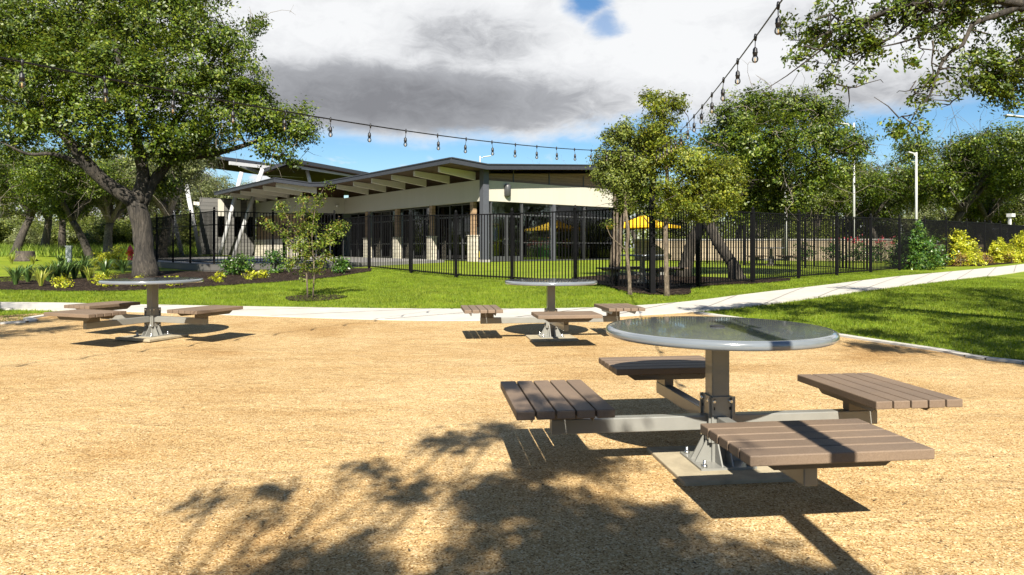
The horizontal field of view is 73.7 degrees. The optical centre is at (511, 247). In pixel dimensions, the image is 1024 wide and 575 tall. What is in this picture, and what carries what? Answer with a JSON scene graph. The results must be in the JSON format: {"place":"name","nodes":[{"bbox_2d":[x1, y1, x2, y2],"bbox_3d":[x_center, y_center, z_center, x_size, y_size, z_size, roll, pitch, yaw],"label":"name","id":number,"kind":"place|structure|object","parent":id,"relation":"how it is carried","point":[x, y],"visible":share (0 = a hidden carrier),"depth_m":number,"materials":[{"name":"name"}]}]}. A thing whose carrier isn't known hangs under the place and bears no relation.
{"place":"outdoors","nodes":[
{"label":"outdoors","id":0,"kind":"place"},
{"bbox_2d":[0,242,196,258],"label":"wild grass","id":1,"kind":"structure","parent":0,"point":[5,250],"depth_m":42.11,"materials":[{"name":"plant"}]},
{"bbox_2d":[477,223,498,259],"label":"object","id":2,"kind":"object","parent":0,"point":[494,239],"visible":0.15,"depth_m":38.03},
{"bbox_2d":[4,323,1018,574],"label":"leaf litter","id":3,"kind":"object","parent":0,"point":[512,561],"visible":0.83,"depth_m":3.19,"materials":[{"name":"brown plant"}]},
{"bbox_2d":[0,248,1023,362],"bbox_3d":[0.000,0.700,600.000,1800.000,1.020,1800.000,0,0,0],"label":"ground","id":4,"kind":"structure","parent":0,"point":[4,261],"depth_m":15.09,"materials":[{"name":"plant"}]},
{"bbox_2d":[0,153,18,205],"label":"live oak","id":5,"kind":"object","parent":4,"relation":"on","point":[3,197],"visible":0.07,"depth_m":44.28,"materials":[{"name":"green plant"}]},
{"bbox_2d":[0,199,41,225],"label":"live oak","id":6,"kind":"object","parent":4,"relation":"on","point":[3,212],"visible":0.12,"depth_m":70.39,"materials":[{"name":"green plant"}]},
{"bbox_2d":[0,217,42,245],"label":"tall bush","id":7,"kind":"object","parent":4,"relation":"on","point":[6,230],"visible":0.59,"depth_m":60.04,"materials":[{"name":"green plant"}]},
{"bbox_2d":[13,251,38,261],"bbox_3d":[-24.230,0.435,34.000,1.240,0.550,1.209,0,0,0],"label":"tree stump","id":8,"kind":"object","parent":4,"relation":"on","point":[22,256],"visible":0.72,"depth_m":33.63,"materials":[{"name":"brown wood"}]},
{"bbox_2d":[2,225,54,246],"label":"tall bush","id":9,"kind":"object","parent":4,"relation":"on","point":[30,239],"visible":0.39,"depth_m":55.47,"materials":[{"name":"green plant"}]},
{"bbox_2d":[1,145,88,249],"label":"live oak","id":10,"kind":"object","parent":4,"relation":"on","point":[45,239],"visible":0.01,"depth_m":49.51,"materials":[{"name":"green plant"}]},
{"bbox_2d":[0,127,101,255],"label":"live oak","id":11,"kind":"object","parent":4,"relation":"on","point":[24,202],"visible":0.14,"depth_m":39.91,"materials":[{"name":"green plant"}]},
{"bbox_2d":[5,150,120,249],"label":"live oak","id":12,"kind":"object","parent":4,"relation":"on","point":[62,234],"visible":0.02,"depth_m":46.88,"materials":[{"name":"green plant"}]},
{"bbox_2d":[0,129,135,259],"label":"live oak","id":13,"kind":"object","parent":4,"relation":"on","point":[55,193],"visible":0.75,"depth_m":35.59,"materials":[{"name":"green plant"}]},
{"bbox_2d":[40,218,103,247],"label":"tall bush","id":14,"kind":"object","parent":4,"relation":"on","point":[54,230],"visible":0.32,"depth_m":57.54,"materials":[{"name":"green plant"}]},
{"bbox_2d":[53,217,102,245],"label":"tall bush","id":15,"kind":"object","parent":4,"relation":"on","point":[70,235],"visible":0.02,"depth_m":56.72,"materials":[{"name":"green plant"}]},
{"bbox_2d":[88,249,112,267],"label":"shrub","id":16,"kind":"object","parent":4,"relation":"on","point":[102,258],"visible":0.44,"depth_m":26.70,"materials":[{"name":"yellow plant"}]},
{"bbox_2d":[78,202,128,227],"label":"live oak","id":17,"kind":"object","parent":4,"relation":"on","point":[119,217],"visible":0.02,"depth_m":64.89,"materials":[{"name":"green plant"}]},
{"bbox_2d":[83,214,133,247],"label":"tall bush","id":18,"kind":"object","parent":4,"relation":"on","point":[122,233],"visible":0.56,"depth_m":53.08,"materials":[{"name":"green plant"}]},
{"bbox_2d":[99,244,130,268],"bbox_3d":[-15.361,0.376,26.469,1.071,1.074,1.056,0,0,0],"label":"shrub","id":19,"kind":"object","parent":4,"relation":"on","point":[113,256],"visible":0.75,"depth_m":26.35,"materials":[{"name":"green plant"}]},
{"bbox_2d":[41,147,194,252],"bbox_3d":[-22.903,-2.929,39.872,7.587,7.359,8.979,0,0,44],"label":"live oak","id":20,"kind":"object","parent":4,"relation":"on","point":[110,216],"visible":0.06,"depth_m":39.23,"materials":[{"name":"green plant"}]},
{"bbox_2d":[93,186,202,223],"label":"live oak","id":21,"kind":"object","parent":4,"relation":"on","point":[176,208],"visible":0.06,"depth_m":62.30,"materials":[{"name":"green plant"}]},
{"bbox_2d":[79,134,243,257],"bbox_3d":[-20.767,-3.772,39.930,9.484,9.199,11.223,0,0,13],"label":"live oak","id":22,"kind":"object","parent":4,"relation":"on","point":[165,209],"visible":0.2,"depth_m":39.78,"materials":[{"name":"green plant"}]},
{"bbox_2d":[0,268,371,290],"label":"mulch bed","id":23,"kind":"object","parent":4,"relation":"on","point":[81,284],"visible":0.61,"depth_m":19.15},
{"bbox_2d":[3,264,35,284],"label":"strap plant","id":24,"kind":"object","parent":23,"relation":"on","point":[15,274],"visible":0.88,"depth_m":17.41,"materials":[{"name":"green plant"}]},
{"bbox_2d":[14,264,36,281],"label":"strap plant","id":25,"kind":"object","parent":23,"relation":"on","point":[27,274],"visible":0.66,"depth_m":18.50,"materials":[{"name":"green plant"}]},
{"bbox_2d":[30,267,52,285],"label":"strap plant","id":26,"kind":"object","parent":23,"relation":"on","point":[40,278],"visible":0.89,"depth_m":17.00,"materials":[{"name":"green plant"}]},
{"bbox_2d":[35,264,60,280],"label":"strap plant","id":27,"kind":"object","parent":23,"relation":"on","point":[49,276],"visible":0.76,"depth_m":18.86,"materials":[{"name":"green plant"}]},
{"bbox_2d":[42,259,65,279],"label":"strap plant","id":28,"kind":"object","parent":23,"relation":"on","point":[57,273],"visible":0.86,"depth_m":19.22,"materials":[{"name":"green plant"}]},
{"bbox_2d":[49,273,74,287],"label":"plant","id":29,"kind":"object","parent":23,"relation":"on","point":[62,281],"visible":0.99,"depth_m":16.43,"materials":[{"name":"yellow plant"}]},
{"bbox_2d":[45,259,79,277],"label":"strap plant","id":30,"kind":"object","parent":23,"relation":"on","point":[67,270],"visible":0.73,"depth_m":19.60,"materials":[{"name":"green plant"}]},
{"bbox_2d":[64,259,88,278],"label":"strap plant","id":31,"kind":"object","parent":23,"relation":"on","point":[74,272],"visible":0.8,"depth_m":19.99,"materials":[{"name":"green plant"}]},
{"bbox_2d":[65,255,99,277],"bbox_3d":[-12.866,0.558,20.437,1.301,0.705,1.205,0,0,0],"label":"strap plant","id":32,"kind":"object","parent":23,"relation":"on","point":[87,264],"visible":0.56,"depth_m":20.40,"materials":[{"name":"green plant"}]},
{"bbox_2d":[80,265,100,279],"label":"strap plant","id":33,"kind":"object","parent":23,"relation":"on","point":[87,272],"visible":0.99,"depth_m":19.22,"materials":[{"name":"green plant"}]},
{"bbox_2d":[96,258,115,273],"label":"strap plant","id":34,"kind":"object","parent":23,"relation":"on","point":[104,266],"visible":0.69,"depth_m":22.18,"materials":[{"name":"green plant"}]},
{"bbox_2d":[115,259,130,272],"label":"strap plant","id":35,"kind":"object","parent":23,"relation":"on","point":[122,265],"visible":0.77,"depth_m":23.11,"materials":[{"name":"green plant"}]},
{"bbox_2d":[0,0,333,276],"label":"live oak","id":36,"kind":"object","parent":23,"relation":"on","point":[39,32],"visible":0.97,"depth_m":20.84,"materials":[{"name":"green plant"}]},
{"bbox_2d":[210,255,239,274],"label":"shrub","id":37,"kind":"object","parent":23,"relation":"on","point":[228,263],"visible":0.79,"depth_m":22.09,"materials":[{"name":"green plant"}]},
{"bbox_2d":[228,251,258,274],"bbox_3d":[-8.663,0.550,22.067,0.899,0.872,0.905,0,0,30],"label":"shrub","id":38,"kind":"object","parent":23,"relation":"on","point":[240,265],"visible":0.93,"depth_m":21.98,"materials":[{"name":"green plant"}]},
{"bbox_2d":[259,246,291,272],"bbox_3d":[-7.833,0.440,22.634,1.029,1.008,1.166,0,0,-17],"label":"shrub","id":39,"kind":"object","parent":23,"relation":"on","point":[274,255],"visible":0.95,"depth_m":22.55,"materials":[{"name":"green plant"}]},
{"bbox_2d":[329,255,351,272],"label":"shrub","id":40,"kind":"object","parent":23,"relation":"on","point":[343,265],"visible":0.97,"depth_m":21.73,"materials":[{"name":"green plant"}]},
{"bbox_2d":[179,170,241,213],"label":"live oak","id":41,"kind":"object","parent":4,"relation":"on","point":[210,190],"visible":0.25,"depth_m":65.03,"materials":[{"name":"green plant"}]},
{"bbox_2d":[127,260,335,271],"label":"retaining wall","id":42,"kind":"structure","parent":4,"relation":"on","point":[198,267],"depth_m":25.27,"materials":[{"name":"concrete"}]},
{"bbox_2d":[173,156,368,255],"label":"pavilion","id":43,"kind":"structure","parent":4,"relation":"on","point":[313,172],"depth_m":55.03,"materials":[{"name":"grey metal"}]},
{"bbox_2d":[158,256,444,266],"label":"terrace","id":44,"kind":"structure","parent":4,"relation":"on","point":[221,258],"depth_m":32.18,"materials":[{"name":"concrete"}]},
{"bbox_2d":[151,207,334,263],"bbox_3d":[-12.844,-0.400,27.447,11.600,2.120,3.683,0,0,26],"label":"picket fence","id":45,"kind":"object","parent":44,"relation":"on","point":[185,225],"visible":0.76,"depth_m":25.94,"materials":[{"name":"metal"}]},
{"bbox_2d":[283,224,325,260],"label":"picket gate","id":46,"kind":"structure","parent":44,"relation":"on","point":[299,241],"depth_m":29.59,"materials":[{"name":"metal"}]},
{"bbox_2d":[285,294,346,300],"bbox_3d":[-4.090,1.027,14.149,1.271,0.048,1.235,0,0,0],"label":"mulch bed","id":47,"kind":"object","parent":4,"relation":"on","point":[322,296],"visible":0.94,"depth_m":14.11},
{"bbox_2d":[257,180,351,296],"bbox_3d":[-4.283,-0.193,14.097,1.933,2.475,0.823,0,0,-9],"label":"crepe myrtle","id":48,"kind":"object","parent":47,"relation":"on","point":[305,247],"visible":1,"depth_m":14.13,"materials":[{"name":"green plant"}]},
{"bbox_2d":[193,157,617,261],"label":"library building","id":49,"kind":"structure","parent":4,"relation":"on","point":[447,186],"depth_m":39.07,"materials":[{"name":"paint"}]},
{"bbox_2d":[304,212,343,256],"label":"window","id":50,"kind":"structure","parent":49,"relation":"in","point":[328,218],"depth_m":46.23,"materials":[{"name":"black glass"}]},
{"bbox_2d":[350,213,364,256],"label":"window","id":51,"kind":"structure","parent":49,"relation":"in","point":[356,214],"depth_m":46.31,"materials":[{"name":"black glass"}]},
{"bbox_2d":[372,209,400,257],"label":"window","id":52,"kind":"structure","parent":49,"relation":"in","point":[390,212],"depth_m":42.96,"materials":[{"name":"black glass"}]},
{"bbox_2d":[402,206,435,258],"bbox_3d":[-5.446,-0.820,39.758,0.080,3.010,3.700,0,0,-38],"label":"window","id":53,"kind":"structure","parent":49,"relation":"in","point":[423,210],"depth_m":39.95,"materials":[{"name":"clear glass"}]},
{"bbox_2d":[437,203,469,260],"bbox_3d":[-2.979,-0.820,36.620,0.081,3.010,3.700,0,0,-38],"label":"window","id":54,"kind":"structure","parent":49,"relation":"in","point":[461,209],"depth_m":36.93,"materials":[{"name":"black glass"}]},
{"bbox_2d":[492,215,504,260],"bbox_3d":[-0.681,-0.490,34.664,0.950,2.360,0.050,0,0,-38],"label":"door","id":55,"kind":"structure","parent":49,"relation":"in","point":[492,215],"depth_m":34.63,"materials":[{"name":"glass"}]},
{"bbox_2d":[506,215,519,260],"bbox_3d":[0.083,-0.490,35.261,0.950,2.360,0.050,0,0,-38],"label":"door","id":56,"kind":"structure","parent":49,"relation":"in","point":[506,215],"depth_m":34.98,"materials":[{"name":"black metal"}]},
{"bbox_2d":[523,203,550,260],"bbox_3d":[1.305,-0.817,36.203,2.020,3.045,0.071,0,0,-38],"label":"window","id":57,"kind":"structure","parent":49,"relation":"in","point":[523,203],"depth_m":36.21,"materials":[{"name":"glass"}]},
{"bbox_2d":[538,237,550,259],"bbox_3d":[1.919,0.052,37.647,0.950,1.275,0.420,0,0,-38],"label":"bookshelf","id":58,"kind":"object","parent":49,"relation":"on","point":[544,248],"visible":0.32,"depth_m":37.40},
{"bbox_2d":[556,205,582,260],"bbox_3d":[3.141,-0.817,37.653,2.170,3.045,0.070,0,0,-38],"label":"window","id":59,"kind":"structure","parent":49,"relation":"in","point":[558,207],"depth_m":37.56,"materials":[{"name":"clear glass"}]},
{"bbox_2d":[585,206,611,259],"bbox_3d":[5.040,-0.817,39.136,2.550,3.045,0.070,0,0,-38],"label":"window","id":60,"kind":"structure","parent":49,"relation":"in","point":[586,207],"depth_m":39.08,"materials":[{"name":"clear glass"}]},
{"bbox_2d":[337,205,648,288],"bbox_3d":[-1.780,-0.119,20.982,0.469,2.369,15.094,0,0,-42],"label":"picket fence","id":61,"kind":"object","parent":4,"relation":"on","point":[456,244],"visible":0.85,"depth_m":19.52,"materials":[{"name":"metal"}]},
{"bbox_2d":[0,312,1023,574],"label":"gravel court","id":62,"kind":"object","parent":4,"relation":"on","point":[490,358],"visible":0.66,"depth_m":3.77,"materials":[{"name":"gravel"}]},
{"bbox_2d":[0,314,45,323],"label":"kerb","id":63,"kind":"structure","parent":62,"relation":"on","point":[30,319],"depth_m":10.67,"materials":[{"name":"concrete"}]},
{"bbox_2d":[44,277,242,341],"bbox_3d":[-4.814,0.793,8.693,2.329,0.783,1.775,0,0,22],"label":"picnic table","id":64,"kind":"object","parent":62,"relation":"on","point":[89,315],"visible":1,"depth_m":8.71,"materials":[{"name":"wood"}]},
{"bbox_2d":[0,352,1023,574],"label":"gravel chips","id":65,"kind":"object","parent":62,"relation":"on","point":[494,495],"visible":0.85,"depth_m":3.15,"materials":[{"name":"gravel"}]},
{"bbox_2d":[461,278,644,341],"bbox_3d":[0.551,0.811,8.725,2.329,0.783,1.775,0,0,-8],"label":"picnic table","id":66,"kind":"object","parent":62,"relation":"on","point":[551,318],"visible":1,"depth_m":8.85,"materials":[{"name":"wood"}]},
{"bbox_2d":[500,316,962,485],"bbox_3d":[1.133,0.820,3.770,2.178,0.783,2.178,0,0,38],"label":"picnic table","id":67,"kind":"object","parent":62,"relation":"on","point":[732,446],"visible":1,"depth_m":3.60,"materials":[{"name":"wood"}]},
{"bbox_2d":[694,311,1023,363],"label":"kerb","id":68,"kind":"structure","parent":62,"relation":"on","point":[957,353],"depth_m":8.05,"materials":[{"name":"concrete"}]},
{"bbox_2d":[10,198,1023,251],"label":"woods","id":69,"kind":"object","parent":4,"relation":"on","point":[645,235],"visible":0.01,"depth_m":112.43,"materials":[{"name":"plant"}]},
{"bbox_2d":[585,114,657,294],"bbox_3d":[2.414,-0.893,14.895,1.719,3.950,1.442,0,0,0],"label":"young elm","id":70,"kind":"object","parent":4,"relation":"on","point":[622,183],"visible":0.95,"depth_m":14.71,"materials":[{"name":"plant"}]},
{"bbox_2d":[619,188,663,238],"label":"live oak","id":71,"kind":"object","parent":4,"relation":"on","point":[638,215],"visible":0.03,"depth_m":58.41,"materials":[{"name":"green plant"}]},
{"bbox_2d":[606,215,677,253],"bbox_3d":[6.949,-0.519,36.200,2.927,2.450,2.782,0,0,44],"label":"shade canopy","id":72,"kind":"object","parent":4,"relation":"on","point":[645,222],"visible":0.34,"depth_m":35.77,"materials":[{"name":"yellow fabric"}]},
{"bbox_2d":[649,152,655,292],"bbox_3d":[3.090,-0.547,15.020,0.128,3.200,0.176,0,0,-6],"label":"light pole","id":73,"kind":"object","parent":4,"relation":"on","point":[652,257],"visible":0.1,"depth_m":14.96,"materials":[{"name":"metal"}]},
{"bbox_2d":[0,57,647,160],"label":"string light","id":74,"kind":"object","parent":73,"relation":"hanging from","point":[22,79],"visible":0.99,"depth_m":7.05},
{"bbox_2d":[653,0,782,160],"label":"string light","id":75,"kind":"object","parent":73,"relation":"hanging from","point":[777,25],"visible":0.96,"depth_m":6.32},
{"bbox_2d":[572,275,790,294],"bbox_3d":[3.982,0.931,19.128,5.551,0.150,7.838,0,0,42],"label":"mulch bed","id":76,"kind":"object","parent":4,"relation":"on","point":[680,290],"visible":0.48,"depth_m":17.90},
{"bbox_2d":[585,129,672,279],"bbox_3d":[3.623,-1.328,19.693,3.160,4.683,1.926,0,0,-38],"label":"twin trunk oak","id":77,"kind":"object","parent":76,"relation":"on","point":[641,202],"visible":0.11,"depth_m":19.40,"materials":[{"name":"green plant"}]},
{"bbox_2d":[597,254,687,282],"bbox_3d":[3.500,0.562,18.300,2.178,0.783,2.178,0,0,31],"label":"picnic table","id":78,"kind":"object","parent":76,"relation":"on","point":[645,275],"visible":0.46,"depth_m":18.19,"materials":[{"name":"metal"}]},
{"bbox_2d":[674,59,900,278],"bbox_3d":[7.756,-2.291,21.305,5.929,6.727,6.272,0,0,-41],"label":"live oak","id":79,"kind":"object","parent":76,"relation":"on","point":[768,177],"visible":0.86,"depth_m":20.26,"materials":[{"name":"green plant"}]},
{"bbox_2d":[625,85,751,295],"bbox_3d":[3.778,-1.196,14.541,2.873,4.569,1.936,0,0,0],"label":"young elm","id":80,"kind":"object","parent":4,"relation":"on","point":[692,164],"visible":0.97,"depth_m":14.39,"materials":[{"name":"green plant"}]},
{"bbox_2d":[647,183,729,238],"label":"live oak","id":81,"kind":"object","parent":4,"relation":"on","point":[679,222],"visible":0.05,"depth_m":51.22,"materials":[{"name":"green plant"}]},
{"bbox_2d":[634,239,891,260],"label":"garden wall","id":82,"kind":"structure","parent":4,"relation":"on","point":[645,246],"depth_m":37.67,"materials":[{"name":"beige stone"}]},
{"bbox_2d":[669,217,868,268],"bbox_3d":[10.305,-0.216,29.078,0.420,2.263,10.968,0,0,-28],"label":"picket fence","id":83,"kind":"object","parent":4,"relation":"on","point":[778,242],"visible":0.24,"depth_m":27.62,"materials":[{"name":"metal"}]},
{"bbox_2d":[746,247,794,265],"bbox_3d":[11.200,0.370,29.500,2.178,0.783,2.178,0,0,16],"label":"picnic table","id":84,"kind":"object","parent":4,"relation":"on","point":[772,256],"visible":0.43,"depth_m":29.22,"materials":[{"name":"metal"}]},
{"bbox_2d":[746,184,825,238],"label":"live oak","id":85,"kind":"object","parent":4,"relation":"on","point":[770,229],"visible":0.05,"depth_m":56.86,"materials":[{"name":"green plant"}]},
{"bbox_2d":[766,167,882,238],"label":"live oak","id":86,"kind":"object","parent":4,"relation":"on","point":[816,210],"visible":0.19,"depth_m":45.25,"materials":[{"name":"green plant"}]},
{"bbox_2d":[791,196,858,230],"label":"live oak","id":87,"kind":"object","parent":4,"relation":"on","point":[830,210],"visible":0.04,"depth_m":74.78,"materials":[{"name":"green plant"}]},
{"bbox_2d":[656,207,1023,288],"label":"picket fence","id":88,"kind":"object","parent":4,"relation":"on","point":[988,233],"visible":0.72,"depth_m":20.42,"materials":[{"name":"metal"}]},
{"bbox_2d":[836,122,854,237],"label":"lamp post","id":89,"kind":"object","parent":4,"relation":"on","point":[847,124],"visible":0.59,"depth_m":41.94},
{"bbox_2d":[844,234,875,262],"bbox_3d":[16.739,0.097,32.886,1.342,1.527,1.610,0,0,0],"label":"rose bush","id":90,"kind":"object","parent":4,"relation":"on","point":[859,250],"visible":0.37,"depth_m":32.86,"materials":[{"name":"green plant"}]},
{"bbox_2d":[819,153,919,242],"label":"live oak","id":91,"kind":"object","parent":4,"relation":"on","point":[859,169],"visible":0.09,"depth_m":50.29,"materials":[{"name":"green plant"}]},
{"bbox_2d":[868,236,892,262],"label":"rose bush","id":92,"kind":"object","parent":4,"relation":"on","point":[879,250],"visible":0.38,"depth_m":32.88,"materials":[{"name":"green plant"}]},
{"bbox_2d":[827,133,937,238],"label":"live oak","id":93,"kind":"object","parent":4,"relation":"on","point":[878,195],"visible":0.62,"depth_m":46.08,"materials":[{"name":"green plant"}]},
{"bbox_2d":[759,0,1023,146],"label":"live oak","id":94,"kind":"object","parent":4,"relation":"on","point":[955,14],"visible":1,"depth_m":8.00,"materials":[{"name":"green plant"}]},
{"bbox_2d":[906,151,917,227],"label":"lamp post","id":95,"kind":"object","parent":4,"relation":"on","point":[916,183],"visible":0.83,"depth_m":41.95,"materials":[{"name":"metal"}]},
{"bbox_2d":[877,162,951,236],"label":"live oak","id":96,"kind":"object","parent":4,"relation":"on","point":[912,214],"visible":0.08,"depth_m":64.53,"materials":[{"name":"green plant"}]},
{"bbox_2d":[886,220,958,270],"bbox_3d":[15.670,0.220,26.156,2.510,2.665,2.553,0,0,0],"label":"shrub","id":97,"kind":"object","parent":4,"relation":"on","point":[916,255],"visible":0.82,"depth_m":25.85,"materials":[{"name":"green plant"}]},
{"bbox_2d":[862,55,1023,236],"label":"live oak","id":98,"kind":"object","parent":4,"relation":"on","point":[1007,158],"visible":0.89,"depth_m":43.59,"materials":[{"name":"green plant"}]},
{"bbox_2d":[928,200,984,243],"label":"live oak","id":99,"kind":"object","parent":4,"relation":"on","point":[943,213],"visible":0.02,"depth_m":69.02,"materials":[{"name":"green plant"}]},
{"bbox_2d":[910,105,1023,222],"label":"live oak","id":100,"kind":"object","parent":4,"relation":"on","point":[985,212],"visible":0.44,"depth_m":45.53,"materials":[{"name":"green plant"}]},
{"bbox_2d":[914,166,1023,244],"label":"live oak","id":101,"kind":"object","parent":4,"relation":"on","point":[1004,218],"visible":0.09,"depth_m":49.75,"materials":[{"name":"green plant"}]},
{"bbox_2d":[944,259,1016,265],"bbox_3d":[23.337,0.722,33.703,3.018,0.089,16.956,0,0,40],"label":"mulch bed","id":102,"kind":"object","parent":4,"relation":"on","point":[992,263],"visible":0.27,"depth_m":29.91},
{"bbox_2d":[947,252,969,265],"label":"plant","id":103,"kind":"object","parent":102,"relation":"on","point":[957,260],"visible":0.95,"depth_m":28.60,"materials":[{"name":"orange plant"}]},
{"bbox_2d":[937,228,990,265],"bbox_3d":[19.299,0.374,29.454,2.223,2.470,2.479,0,0,21],"label":"shrub","id":104,"kind":"object","parent":102,"relation":"on","point":[968,248],"visible":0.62,"depth_m":29.11,"materials":[{"name":"yellow plant"}]},
{"bbox_2d":[977,237,1023,262],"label":"shrub","id":105,"kind":"object","parent":102,"relation":"on","point":[997,252],"visible":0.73,"depth_m":32.60,"materials":[{"name":"yellow plant"}]},
{"bbox_2d":[1003,230,1023,261],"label":"shrub","id":106,"kind":"object","parent":102,"relation":"on","point":[1017,241],"visible":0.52,"depth_m":33.93,"materials":[{"name":"yellow plant"}]},
{"bbox_2d":[976,185,1023,223],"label":"live oak","id":107,"kind":"object","parent":4,"relation":"on","point":[1022,197],"visible":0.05,"depth_m":49.20,"materials":[{"name":"green plant"}]},
{"bbox_2d":[0,264,1023,320],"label":"path","id":108,"kind":"structure","parent":0,"point":[736,301],"depth_m":12.38,"materials":[{"name":"concrete"}]},
{"bbox_2d":[0,266,1015,318],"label":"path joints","id":109,"kind":"object","parent":108,"relation":"on","point":[674,302],"visible":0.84,"depth_m":13.96,"materials":[{"name":"concrete"}]},
{"bbox_2d":[0,0,1023,245],"label":"sky","id":110,"kind":"structure","parent":0,"point":[544,73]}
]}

